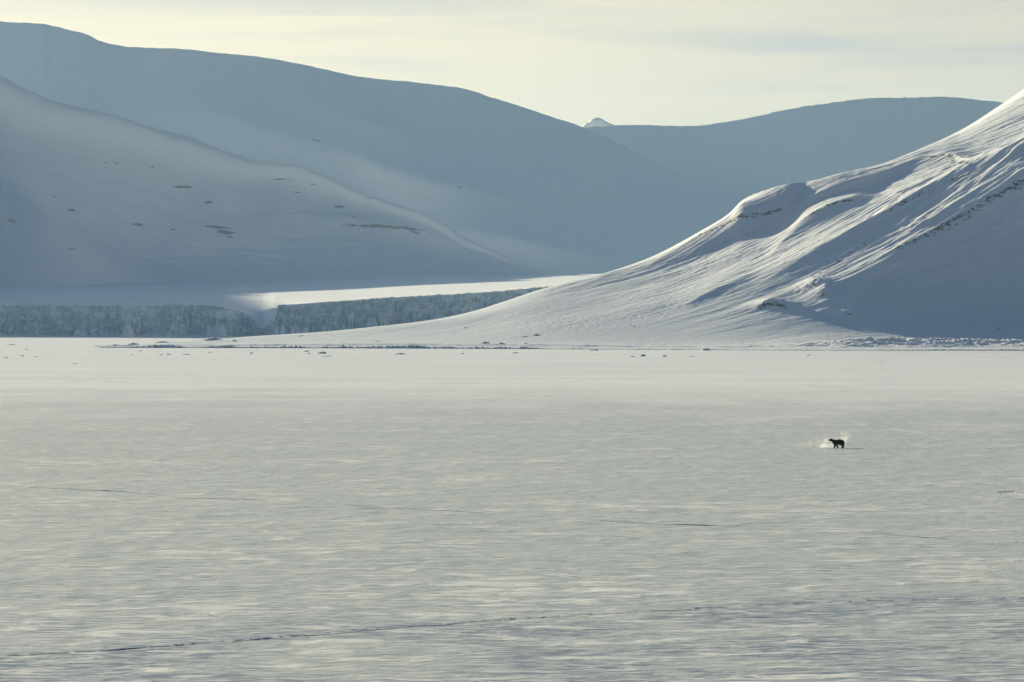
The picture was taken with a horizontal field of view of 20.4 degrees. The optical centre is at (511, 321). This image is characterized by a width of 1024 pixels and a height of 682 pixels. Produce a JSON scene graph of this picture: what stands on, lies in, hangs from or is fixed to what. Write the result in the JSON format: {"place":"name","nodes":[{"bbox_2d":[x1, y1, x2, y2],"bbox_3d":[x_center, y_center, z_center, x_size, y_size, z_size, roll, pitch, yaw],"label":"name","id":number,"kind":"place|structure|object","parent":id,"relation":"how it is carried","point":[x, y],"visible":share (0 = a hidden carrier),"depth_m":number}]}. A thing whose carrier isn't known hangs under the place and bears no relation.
{"place":"outdoors","nodes":[
{"label":"outdoors","id":0,"kind":"place"},
{"bbox_2d":[0,75,554,288],"bbox_3d":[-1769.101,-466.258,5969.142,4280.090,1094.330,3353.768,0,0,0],"label":"hill","id":1,"kind":"structure","parent":0,"point":[89,196],"depth_m":5478.47},
{"bbox_2d":[0,274,599,336],"bbox_3d":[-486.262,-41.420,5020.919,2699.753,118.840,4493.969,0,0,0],"label":"glacier","id":2,"kind":"object","parent":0,"point":[207,309],"visible":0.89,"depth_m":3043.82},
{"bbox_2d":[0,21,738,274],"bbox_3d":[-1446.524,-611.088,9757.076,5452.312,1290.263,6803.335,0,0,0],"label":"hill","id":3,"kind":"structure","parent":0,"point":[547,193],"depth_m":8927.46},
{"bbox_2d":[0,337,1023,681],"bbox_3d":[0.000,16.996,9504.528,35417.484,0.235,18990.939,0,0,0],"label":"sea ice","id":4,"kind":"structure","parent":0,"point":[542,467],"depth_m":249.79},
{"bbox_2d":[34,487,264,500],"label":"ice crack","id":5,"kind":"object","parent":4,"relation":"on","point":[153,494],"visible":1,"depth_m":281.87},
{"bbox_2d":[9,607,711,655],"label":"ice crack","id":6,"kind":"object","parent":4,"relation":"on","point":[302,635],"visible":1,"depth_m":152.47},
{"bbox_2d":[345,504,481,512],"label":"ice crack","id":7,"kind":"object","parent":4,"relation":"on","point":[419,509],"visible":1,"depth_m":255.46},
{"bbox_2d":[100,344,1023,350],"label":"ice rubble","id":8,"kind":"object","parent":4,"relation":"on","point":[411,346],"visible":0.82,"depth_m":1759.71},
{"bbox_2d":[601,520,720,525],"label":"ice crack","id":9,"kind":"object","parent":4,"relation":"on","point":[680,524],"visible":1,"depth_m":237.51},
{"bbox_2d":[829,438,844,447],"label":"polar bear","id":10,"kind":"object","parent":4,"relation":"on","point":[836,443],"visible":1,"depth_m":379.77},
{"bbox_2d":[862,532,942,538],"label":"ice crack","id":11,"kind":"object","parent":4,"relation":"on","point":[905,535],"visible":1,"depth_m":224.53},
{"bbox_2d":[0,0,1023,125],"label":"sky","id":12,"kind":"structure","parent":0,"point":[617,62]},
{"bbox_2d":[95,89,1023,349],"bbox_3d":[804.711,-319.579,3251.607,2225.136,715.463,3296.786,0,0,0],"label":"hill","id":13,"kind":"structure","parent":0,"point":[921,248],"depth_m":1950.31},
{"bbox_2d":[201,337,222,340],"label":"snow mound","id":14,"kind":"object","parent":13,"relation":"on","point":[210,339],"visible":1,"depth_m":1901.72},
{"bbox_2d":[581,118,612,126],"bbox_3d":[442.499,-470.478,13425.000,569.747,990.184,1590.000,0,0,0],"label":"mountain","id":15,"kind":"structure","parent":0,"point":[596,122],"depth_m":13490.50},
{"bbox_2d":[583,97,1002,202],"bbox_3d":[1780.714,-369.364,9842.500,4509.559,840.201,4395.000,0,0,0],"label":"hill","id":16,"kind":"structure","parent":0,"point":[738,160],"depth_m":9822.86}
]}

